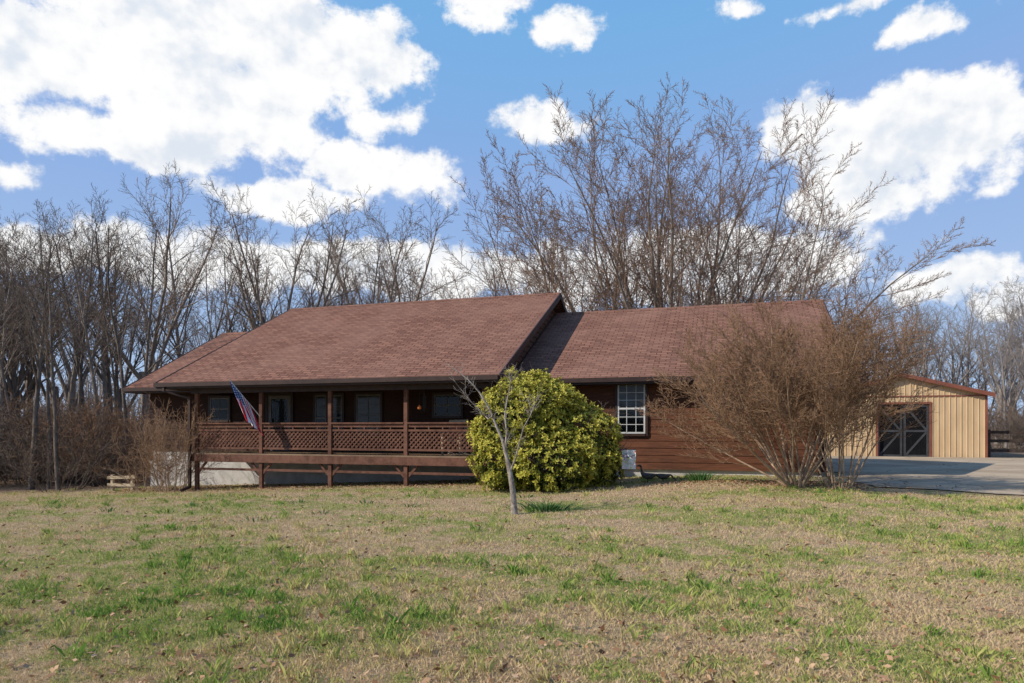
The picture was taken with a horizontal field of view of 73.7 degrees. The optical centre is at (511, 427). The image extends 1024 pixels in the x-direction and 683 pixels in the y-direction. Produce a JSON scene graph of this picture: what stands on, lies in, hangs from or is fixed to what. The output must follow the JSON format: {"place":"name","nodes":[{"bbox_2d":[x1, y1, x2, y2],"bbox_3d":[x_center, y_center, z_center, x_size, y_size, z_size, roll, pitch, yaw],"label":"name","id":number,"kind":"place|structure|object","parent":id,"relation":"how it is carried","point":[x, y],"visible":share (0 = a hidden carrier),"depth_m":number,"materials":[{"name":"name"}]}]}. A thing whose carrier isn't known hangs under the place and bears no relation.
{"place":"outdoors","nodes":[
{"label":"outdoors","id":0,"kind":"place"},
{"bbox_2d":[0,436,1023,682],"bbox_3d":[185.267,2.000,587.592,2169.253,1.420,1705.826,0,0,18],"label":"ground","id":1,"kind":"structure","parent":0,"point":[672,536],"depth_m":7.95,"materials":[{"name":"plant"}]},
{"bbox_2d":[0,245,21,361],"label":"bare tree","id":2,"kind":"object","parent":1,"relation":"on","point":[9,313],"visible":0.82,"depth_m":26.80,"materials":[{"name":"brown plant"}]},
{"bbox_2d":[0,261,27,365],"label":"bare tree","id":3,"kind":"object","parent":1,"relation":"on","point":[9,316],"visible":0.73,"depth_m":25.33,"materials":[{"name":"brown plant"}]},
{"bbox_2d":[0,246,40,478],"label":"bare tree","id":4,"kind":"object","parent":1,"relation":"on","point":[2,376],"visible":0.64,"depth_m":30.42,"materials":[{"name":"brown plant"}]},
{"bbox_2d":[0,234,45,472],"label":"bare tree","id":5,"kind":"object","parent":1,"relation":"on","point":[2,360],"visible":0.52,"depth_m":31.91,"materials":[{"name":"brown plant"}]},
{"bbox_2d":[0,211,45,362],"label":"bare tree","id":6,"kind":"object","parent":1,"relation":"on","point":[22,248],"visible":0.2,"depth_m":51.06,"materials":[{"name":"brown plant"}]},
{"bbox_2d":[0,418,46,477],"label":"brush shrub","id":7,"kind":"object","parent":1,"relation":"on","point":[1,428],"visible":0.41,"depth_m":27.75,"materials":[{"name":"brown plant"}]},
{"bbox_2d":[0,316,48,412],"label":"bare tree","id":8,"kind":"object","parent":1,"relation":"on","point":[22,378],"visible":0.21,"depth_m":38.30,"materials":[{"name":"brown plant"}]},
{"bbox_2d":[0,245,48,379],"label":"bare tree","id":9,"kind":"object","parent":1,"relation":"on","point":[15,310],"visible":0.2,"depth_m":40.94,"materials":[{"name":"brown plant"}]},
{"bbox_2d":[0,250,49,390],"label":"bare tree","id":10,"kind":"object","parent":1,"relation":"on","point":[14,315],"visible":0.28,"depth_m":39.53,"materials":[{"name":"brown plant"}]},
{"bbox_2d":[0,303,53,472],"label":"bare tree","id":11,"kind":"object","parent":1,"relation":"on","point":[26,350],"visible":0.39,"depth_m":33.57,"materials":[{"name":"brown plant"}]},
{"bbox_2d":[0,238,71,410],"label":"bare tree","id":12,"kind":"object","parent":1,"relation":"on","point":[27,381],"visible":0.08,"depth_m":44.19,"materials":[{"name":"brown plant"}]},
{"bbox_2d":[0,433,81,484],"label":"brush shrub","id":13,"kind":"object","parent":1,"relation":"on","point":[12,476],"visible":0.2,"depth_m":27.65,"materials":[{"name":"brown plant"}]},
{"bbox_2d":[4,201,90,488],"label":"bare tree","id":14,"kind":"object","parent":1,"relation":"on","point":[49,485],"visible":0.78,"depth_m":26.42,"materials":[{"name":"brown plant"}]},
{"bbox_2d":[0,223,98,414],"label":"bare tree","id":15,"kind":"object","parent":1,"relation":"on","point":[44,390],"visible":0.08,"depth_m":46.10,"materials":[{"name":"brown plant"}]},
{"bbox_2d":[0,199,107,489],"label":"bare tree","id":16,"kind":"object","parent":1,"relation":"on","point":[39,382],"visible":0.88,"depth_m":25.90,"materials":[{"name":"brown plant"}]},
{"bbox_2d":[8,222,101,490],"bbox_3d":[-16.761,-2.615,24.926,2.446,10.200,4.321,0,0,-7],"label":"bare tree","id":17,"kind":"object","parent":1,"relation":"on","point":[55,423],"visible":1,"depth_m":24.78,"materials":[{"name":"brown plant"}]},
{"bbox_2d":[0,392,110,484],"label":"brush shrub","id":18,"kind":"object","parent":1,"relation":"on","point":[2,413],"visible":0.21,"depth_m":28.10,"materials":[{"name":"brown plant"}]},
{"bbox_2d":[0,395,122,481],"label":"brush shrub","id":19,"kind":"object","parent":1,"relation":"on","point":[27,429],"visible":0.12,"depth_m":29.35,"materials":[{"name":"brown plant"}]},
{"bbox_2d":[0,219,124,420],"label":"bare tree","id":20,"kind":"object","parent":1,"relation":"on","point":[12,383],"visible":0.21,"depth_m":40.01,"materials":[{"name":"brown plant"}]},
{"bbox_2d":[4,395,121,471],"bbox_3d":[-22.940,0.312,33.359,7.235,4.174,7.460,0,0,22],"label":"brush shrub","id":21,"kind":"object","parent":1,"relation":"on","point":[61,410],"visible":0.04,"depth_m":32.89,"materials":[{"name":"brown plant"}]},
{"bbox_2d":[0,411,131,491],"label":"brush shrub","id":22,"kind":"object","parent":1,"relation":"on","point":[100,456],"visible":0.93,"depth_m":24.26,"materials":[{"name":"brown plant"}]},
{"bbox_2d":[0,397,137,483],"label":"brush shrub","id":23,"kind":"object","parent":1,"relation":"on","point":[43,436],"visible":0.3,"depth_m":28.48,"materials":[{"name":"brown plant"}]},
{"bbox_2d":[0,392,149,486],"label":"brush shrub","id":24,"kind":"object","parent":1,"relation":"on","point":[101,440],"visible":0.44,"depth_m":26.23,"materials":[{"name":"brown plant"}]},
{"bbox_2d":[0,381,149,480],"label":"brush shrub","id":25,"kind":"object","parent":1,"relation":"on","point":[22,420],"visible":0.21,"depth_m":29.41,"materials":[{"name":"brown plant"}]},
{"bbox_2d":[0,216,154,469],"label":"bare tree","id":26,"kind":"object","parent":1,"relation":"on","point":[69,392],"visible":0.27,"depth_m":37.64,"materials":[{"name":"brown plant"}]},
{"bbox_2d":[18,200,143,413],"bbox_3d":[-21.398,-4.139,33.184,5.758,13.590,3.259,0,0,-7],"label":"bare tree","id":27,"kind":"object","parent":1,"relation":"on","point":[74,349],"visible":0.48,"depth_m":33.05,"materials":[{"name":"brown plant"}]},
{"bbox_2d":[46,199,123,474],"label":"bare tree","id":28,"kind":"object","parent":1,"relation":"on","point":[81,367],"visible":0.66,"depth_m":33.22,"materials":[{"name":"brown plant"}]},
{"bbox_2d":[35,229,141,380],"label":"bare tree","id":29,"kind":"object","parent":1,"relation":"on","point":[96,307],"visible":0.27,"depth_m":41.06,"materials":[{"name":"brown plant"}]},
{"bbox_2d":[40,194,145,428],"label":"bare tree","id":30,"kind":"object","parent":1,"relation":"on","point":[109,385],"visible":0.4,"depth_m":42.91,"materials":[{"name":"brown plant"}]},
{"bbox_2d":[37,198,153,479],"bbox_3d":[-19.299,-3.906,30.900,5.541,13.079,3.136,0,0,27],"label":"bare tree","id":31,"kind":"object","parent":1,"relation":"on","point":[90,367],"visible":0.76,"depth_m":30.76,"materials":[{"name":"brown plant"}]},
{"bbox_2d":[44,212,147,416],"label":"bare tree","id":32,"kind":"object","parent":1,"relation":"on","point":[104,374],"visible":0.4,"depth_m":42.09,"materials":[{"name":"brown plant"}]},
{"bbox_2d":[58,433,140,483],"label":"brush shrub","id":33,"kind":"object","parent":1,"relation":"on","point":[105,457],"visible":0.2,"depth_m":28.35,"materials":[{"name":"brown plant"}]},
{"bbox_2d":[52,430,147,484],"bbox_3d":[-16.222,1.164,28.468,4.675,2.398,5.365,0,0,43],"label":"brush shrub","id":34,"kind":"object","parent":1,"relation":"on","point":[113,462],"visible":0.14,"depth_m":27.69,"materials":[{"name":"brown plant"}]},
{"bbox_2d":[58,403,149,478],"bbox_3d":[-19.075,0.668,32.169,6.302,3.448,6.112,0,0,34],"label":"brush shrub","id":35,"kind":"object","parent":1,"relation":"on","point":[115,434],"visible":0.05,"depth_m":31.29,"materials":[{"name":"brown plant"}]},
{"bbox_2d":[54,182,155,480],"bbox_3d":[-17.354,-3.877,29.770,3.235,13.004,3.781,0,0,18],"label":"bare tree","id":36,"kind":"object","parent":1,"relation":"on","point":[119,350],"visible":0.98,"depth_m":29.66,"materials":[{"name":"brown plant"}]},
{"bbox_2d":[60,218,149,414],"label":"bare tree","id":37,"kind":"object","parent":1,"relation":"on","point":[114,282],"visible":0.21,"depth_m":51.51,"materials":[{"name":"brown plant"}]},
{"bbox_2d":[69,230,146,449],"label":"bare tree","id":38,"kind":"object","parent":1,"relation":"on","point":[113,376],"visible":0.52,"depth_m":35.47,"materials":[{"name":"brown plant"}]},
{"bbox_2d":[107,475,135,489],"bbox_3d":[-13.226,1.933,23.181,1.204,0.620,0.130,0,0,18],"label":"bench","id":39,"kind":"object","parent":1,"relation":"on","point":[112,484],"visible":0.55,"depth_m":23.16,"materials":[{"name":"beige wood"}]},
{"bbox_2d":[61,215,207,418],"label":"bare tree","id":40,"kind":"object","parent":1,"relation":"on","point":[119,391],"visible":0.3,"depth_m":45.76,"materials":[{"name":"brown plant"}]},
{"bbox_2d":[75,174,218,474],"bbox_3d":[-17.562,-4.446,33.293,5.628,14.234,5.273,0,0,19],"label":"bare tree","id":41,"kind":"object","parent":1,"relation":"on","point":[148,334],"visible":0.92,"depth_m":33.19,"materials":[{"name":"brown plant"}]},
{"bbox_2d":[93,440,204,491],"bbox_3d":[-11.829,1.231,22.459,3.441,1.710,2.999,0,0,-35],"label":"shrub","id":42,"kind":"object","parent":1,"relation":"on","point":[160,480],"visible":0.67,"depth_m":22.03,"materials":[{"name":"beige plant"}]},
{"bbox_2d":[111,238,206,367],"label":"bare tree","id":43,"kind":"object","parent":1,"relation":"on","point":[140,299],"visible":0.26,"depth_m":75.44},
{"bbox_2d":[135,273,186,367],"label":"bare tree","id":44,"kind":"object","parent":1,"relation":"on","point":[162,360],"visible":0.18,"depth_m":65.23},
{"bbox_2d":[116,201,218,360],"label":"bare tree","id":45,"kind":"object","parent":1,"relation":"on","point":[174,306],"visible":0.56,"depth_m":45.38,"materials":[{"name":"brown plant"}]},
{"bbox_2d":[73,158,263,440],"bbox_3d":[-18.590,-5.529,37.187,8.123,16.639,8.842,0,0,20],"label":"bare tree","id":46,"kind":"object","parent":1,"relation":"on","point":[170,331],"visible":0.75,"depth_m":36.50,"materials":[{"name":"brown plant"}]},
{"bbox_2d":[108,392,235,491],"bbox_3d":[-10.535,0.431,21.532,3.481,3.216,3.376,0,0,-5],"label":"vine shrub","id":47,"kind":"object","parent":1,"relation":"on","point":[159,434],"visible":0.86,"depth_m":21.22,"materials":[{"name":"beige plant"}]},
{"bbox_2d":[171,283,208,352],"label":"bare tree","id":48,"kind":"object","parent":1,"relation":"on","point":[191,330],"visible":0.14,"depth_m":76.15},
{"bbox_2d":[183,268,227,348],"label":"bare tree","id":49,"kind":"object","parent":1,"relation":"on","point":[210,316],"visible":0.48,"depth_m":66.46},
{"bbox_2d":[175,237,244,339],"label":"bare tree","id":50,"kind":"object","parent":1,"relation":"on","point":[197,317],"visible":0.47,"depth_m":66.65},
{"bbox_2d":[142,217,300,358],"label":"bare tree","id":51,"kind":"object","parent":1,"relation":"on","point":[229,328],"visible":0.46,"depth_m":43.27,"materials":[{"name":"brown plant"}]},
{"bbox_2d":[196,223,262,332],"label":"bare tree","id":52,"kind":"object","parent":1,"relation":"on","point":[221,289],"visible":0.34,"depth_m":50.04,"materials":[{"name":"grey plant"}]},
{"bbox_2d":[188,176,363,330],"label":"bare tree","id":53,"kind":"object","parent":1,"relation":"on","point":[310,273],"visible":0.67,"depth_m":40.11,"materials":[{"name":"brown plant"}]},
{"bbox_2d":[207,199,387,332],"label":"bare tree","id":54,"kind":"object","parent":1,"relation":"on","point":[252,322],"visible":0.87,"depth_m":40.38,"materials":[{"name":"brown plant"}]},
{"bbox_2d":[291,185,420,307],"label":"bare tree","id":55,"kind":"object","parent":1,"relation":"on","point":[341,299],"visible":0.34,"depth_m":43.88,"materials":[{"name":"grey plant"}]},
{"bbox_2d":[301,201,435,302],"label":"bare tree","id":56,"kind":"object","parent":1,"relation":"on","point":[375,220],"visible":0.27,"depth_m":49.16,"materials":[{"name":"grey plant"}]},
{"bbox_2d":[328,192,472,305],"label":"bare tree","id":57,"kind":"object","parent":1,"relation":"on","point":[396,263],"visible":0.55,"depth_m":46.62,"materials":[{"name":"grey plant"}]},
{"bbox_2d":[348,220,481,303],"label":"bare tree","id":58,"kind":"object","parent":1,"relation":"on","point":[398,277],"visible":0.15,"depth_m":50.51,"materials":[{"name":"grey plant"}]},
{"bbox_2d":[122,292,841,491],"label":"ranch house","id":59,"kind":"structure","parent":1,"relation":"on","point":[330,394],"depth_m":21.30,"materials":[{"name":"wood"}]},
{"bbox_2d":[208,396,230,421],"bbox_3d":[-10.209,-0.635,23.822,0.940,0.910,0.100,0,0,18],"label":"window","id":60,"kind":"structure","parent":59,"relation":"in","point":[221,409],"depth_m":23.81,"materials":[{"name":"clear glass"}]},
{"bbox_2d":[229,379,261,433],"bbox_3d":[-7.803,-0.580,20.188,0.946,1.656,0.512,0,0,-43],"label":"flag","id":61,"kind":"object","parent":59,"relation":"attached to","point":[246,409],"visible":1,"depth_m":20.20,"materials":[{"name":"fabric"}]},
{"bbox_2d":[265,392,293,450],"bbox_3d":[-7.855,-0.190,23.075,1.100,1.980,0.110,0,0,18],"label":"door","id":62,"kind":"structure","parent":59,"relation":"in","point":[278,409],"depth_m":23.07,"materials":[{"name":"brown glass"}]},
{"bbox_2d":[313,393,327,442],"bbox_3d":[-6.332,-0.305,22.600,0.570,1.650,0.100,0,0,18],"label":"window","id":63,"kind":"structure","parent":59,"relation":"in","point":[320,400],"depth_m":22.61,"materials":[{"name":"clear glass"}]},
{"bbox_2d":[333,393,344,442],"bbox_3d":[-5.746,-0.305,22.415,0.540,1.650,0.100,0,0,18],"label":"window","id":64,"kind":"structure","parent":59,"relation":"in","point":[338,398],"depth_m":22.40,"materials":[{"name":"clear glass"}]},
{"bbox_2d":[354,392,382,436],"bbox_3d":[-4.639,-0.405,22.066,1.020,1.450,0.100,0,0,18],"label":"window","id":65,"kind":"structure","parent":59,"relation":"in","point":[368,406],"depth_m":22.06,"materials":[{"name":"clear glass"}]},
{"bbox_2d":[432,392,463,417],"bbox_3d":[-2.007,-0.685,21.236,1.040,0.810,0.100,0,0,18],"label":"window","id":66,"kind":"structure","parent":59,"relation":"in","point":[444,404],"depth_m":21.23,"materials":[{"name":"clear glass"}]},
{"bbox_2d":[440,420,467,454],"bbox_3d":[-1.676,0.288,19.958,0.630,1.016,0.660,0,0,18],"label":"porch chair","id":67,"kind":"object","parent":59,"relation":"on","point":[442,452],"visible":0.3,"depth_m":20.04,"materials":[{"name":"brown wood"}]},
{"bbox_2d":[615,385,647,435],"bbox_3d":[3.379,-0.530,19.329,0.920,1.560,0.100,0,0,18],"label":"window","id":68,"kind":"structure","parent":59,"relation":"in","point":[630,396],"depth_m":19.33,"materials":[{"name":"white glass"}]},
{"bbox_2d":[444,361,541,514],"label":"young tree","id":69,"kind":"object","parent":1,"relation":"on","point":[513,499],"visible":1,"depth_m":11.96,"materials":[{"name":"grey plant"}]},
{"bbox_2d":[466,243,533,296],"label":"bare tree","id":70,"kind":"object","parent":1,"relation":"on","point":[497,288],"visible":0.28,"depth_m":55.76,"materials":[{"name":"grey plant"}]},
{"bbox_2d":[466,241,534,296],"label":"bare tree","id":71,"kind":"object","parent":1,"relation":"on","point":[495,283],"visible":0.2,"depth_m":79.10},
{"bbox_2d":[0,464,1023,682],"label":"fallen leaves","id":72,"kind":"object","parent":1,"relation":"on","point":[632,660],"visible":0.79,"depth_m":6.04,"materials":[{"name":"brown plant"}]},
{"bbox_2d":[20,325,1023,420],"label":"distant woodland","id":73,"kind":"object","parent":1,"relation":"on","point":[99,384],"visible":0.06,"depth_m":84.32,"materials":[{"name":"plant"}]},
{"bbox_2d":[371,129,689,311],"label":"bare tree","id":74,"kind":"object","parent":1,"relation":"on","point":[548,288],"visible":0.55,"depth_m":40.03,"materials":[{"name":"brown plant"}]},
{"bbox_2d":[447,360,636,492],"bbox_3d":[0.664,-0.018,16.496,4.626,3.195,3.636,0,0,18],"label":"evergreen bush","id":75,"kind":"object","parent":1,"relation":"on","point":[537,472],"visible":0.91,"depth_m":15.85,"materials":[{"name":"green plant"}]},
{"bbox_2d":[488,498,603,512],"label":"daffodil clump","id":76,"kind":"object","parent":1,"relation":"on","point":[543,507],"visible":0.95,"depth_m":12.33,"materials":[{"name":"green plant"}]},
{"bbox_2d":[620,449,635,485],"bbox_3d":[2.776,1.009,16.298,0.376,0.980,0.028,0,0,18],"label":"garden flag","id":77,"kind":"object","parent":1,"relation":"on","point":[629,463],"visible":0.9,"depth_m":16.28,"materials":[{"name":"fabric"}]},
{"bbox_2d":[478,73,863,311],"bbox_3d":[8.804,-9.169,38.946,21.132,21.644,17.581,0,0,-17],"label":"bare tree","id":78,"kind":"object","parent":1,"relation":"on","point":[657,297],"visible":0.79,"depth_m":36.45,"materials":[{"name":"brown plant"}]},
{"bbox_2d":[675,470,722,481],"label":"daffodil clump","id":79,"kind":"object","parent":1,"relation":"on","point":[700,477],"visible":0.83,"depth_m":16.56,"materials":[{"name":"green plant"}]},
{"bbox_2d":[633,282,942,487],"bbox_3d":[5.648,-0.871,14.732,6.084,4.373,5.777,0,0,18],"label":"bare shrub","id":80,"kind":"object","parent":1,"relation":"on","point":[756,401],"visible":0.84,"depth_m":14.08,"materials":[{"name":"beige plant"}]},
{"bbox_2d":[640,141,995,360],"bbox_3d":[16.605,-6.700,37.571,17.211,16.419,14.293,0,0,20],"label":"bare tree","id":81,"kind":"object","parent":1,"relation":"on","point":[807,265],"visible":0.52,"depth_m":36.03,"materials":[{"name":"brown plant"}]},
{"bbox_2d":[745,307,947,489],"bbox_3d":[6.689,-0.646,14.434,3.511,3.914,3.849,0,0,-22],"label":"bare shrub","id":82,"kind":"object","parent":1,"relation":"on","point":[825,427],"visible":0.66,"depth_m":13.68,"materials":[{"name":"beige plant"}]},
{"bbox_2d":[806,279,910,379],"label":"bare tree","id":83,"kind":"object","parent":1,"relation":"on","point":[866,302],"visible":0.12,"depth_m":75.15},
{"bbox_2d":[845,278,901,378],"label":"bare tree","id":84,"kind":"object","parent":1,"relation":"on","point":[874,305],"visible":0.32,"depth_m":55.90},
{"bbox_2d":[850,304,934,372],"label":"bare tree","id":85,"kind":"object","parent":1,"relation":"on","point":[907,335],"visible":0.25,"depth_m":72.65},
{"bbox_2d":[850,286,957,376],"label":"bare tree","id":86,"kind":"object","parent":1,"relation":"on","point":[935,324],"visible":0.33,"depth_m":75.06,"materials":[{"name":"plant"}]},
{"bbox_2d":[827,373,995,457],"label":"garage","id":87,"kind":"structure","parent":1,"relation":"on","point":[958,427],"depth_m":31.66,"materials":[{"name":"beige metal"}]},
{"bbox_2d":[878,405,901,456],"bbox_3d":[17.916,0.170,32.370,1.045,2.460,0.062,0,0,18],"label":"door","id":88,"kind":"structure","parent":87,"relation":"in","point":[892,446],"depth_m":32.34,"materials":[{"name":"black paint"}]},
{"bbox_2d":[903,404,928,456],"bbox_3d":[18.889,0.170,31.916,1.045,2.460,0.062,0,0,18],"label":"door","id":89,"kind":"structure","parent":87,"relation":"in","point":[916,443],"depth_m":31.90,"materials":[{"name":"black paint"}]},
{"bbox_2d":[888,288,948,373],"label":"bare tree","id":90,"kind":"object","parent":1,"relation":"on","point":[917,323],"visible":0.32,"depth_m":83.37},
{"bbox_2d":[886,301,960,379],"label":"bare tree","id":91,"kind":"object","parent":1,"relation":"on","point":[926,363],"visible":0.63,"depth_m":69.56,"materials":[{"name":"plant"}]},
{"bbox_2d":[892,279,998,384],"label":"bare tree","id":92,"kind":"object","parent":1,"relation":"on","point":[958,372],"visible":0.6,"depth_m":77.60,"materials":[{"name":"plant"}]},
{"bbox_2d":[925,311,980,383],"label":"bare tree","id":93,"kind":"object","parent":1,"relation":"on","point":[952,349],"visible":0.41,"depth_m":82.75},
{"bbox_2d":[944,296,1002,386],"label":"bare tree","id":94,"kind":"object","parent":1,"relation":"on","point":[967,368],"visible":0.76,"depth_m":76.25,"materials":[{"name":"plant"}]},
{"bbox_2d":[951,300,1023,442],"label":"bare tree","id":95,"kind":"object","parent":1,"relation":"on","point":[993,373],"visible":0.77,"depth_m":69.79,"materials":[{"name":"plant"}]},
{"bbox_2d":[963,316,1014,390],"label":"bare tree","id":96,"kind":"object","parent":1,"relation":"on","point":[984,385],"visible":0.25,"depth_m":79.57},
{"bbox_2d":[956,284,1023,412],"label":"bare tree","id":97,"kind":"object","parent":1,"relation":"on","point":[978,312],"visible":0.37,"depth_m":80.22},
{"bbox_2d":[974,320,1023,446],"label":"bare tree","id":98,"kind":"object","parent":1,"relation":"on","point":[1003,390],"visible":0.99,"depth_m":52.29,"materials":[{"name":"plant"}]},
{"bbox_2d":[974,337,1023,413],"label":"bare tree","id":99,"kind":"object","parent":1,"relation":"on","point":[1014,389],"visible":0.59,"depth_m":70.20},
{"bbox_2d":[977,274,1023,356],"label":"bare tree","id":100,"kind":"object","parent":1,"relation":"on","point":[1009,292],"visible":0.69,"depth_m":84.11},
{"bbox_2d":[979,312,1023,389],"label":"bare tree","id":101,"kind":"object","parent":1,"relation":"on","point":[1021,373],"visible":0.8,"depth_m":56.01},
{"bbox_2d":[988,429,1023,456],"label":"rail fence","id":102,"kind":"object","parent":1,"relation":"on","point":[990,440],"visible":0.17,"depth_m":31.51,"materials":[{"name":"brown wood"}]},
{"bbox_2d":[988,388,1023,448],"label":"brush shrub","id":103,"kind":"object","parent":1,"relation":"on","point":[996,413],"visible":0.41,"depth_m":46.37,"materials":[{"name":"brown plant"}]},
{"bbox_2d":[988,411,1023,448],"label":"brush shrub","id":104,"kind":"object","parent":1,"relation":"on","point":[998,435],"visible":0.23,"depth_m":48.60,"materials":[{"name":"brown plant"}]},
{"bbox_2d":[988,398,1023,444],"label":"brush shrub","id":105,"kind":"object","parent":1,"relation":"on","point":[1011,420],"visible":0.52,"depth_m":48.48,"materials":[{"name":"brown plant"}]},
{"bbox_2d":[989,402,1023,446],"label":"brush shrub","id":106,"kind":"object","parent":1,"relation":"on","point":[1013,414],"visible":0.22,"depth_m":53.67,"materials":[{"name":"brown plant"}]},
{"bbox_2d":[0,0,1023,426],"label":"sky","id":107,"kind":"structure","parent":0,"point":[397,99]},
{"bbox_2d":[827,456,1023,494],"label":"driveway","id":108,"kind":"structure","parent":0,"point":[1005,475],"depth_m":19.41,"materials":[{"name":"concrete"}]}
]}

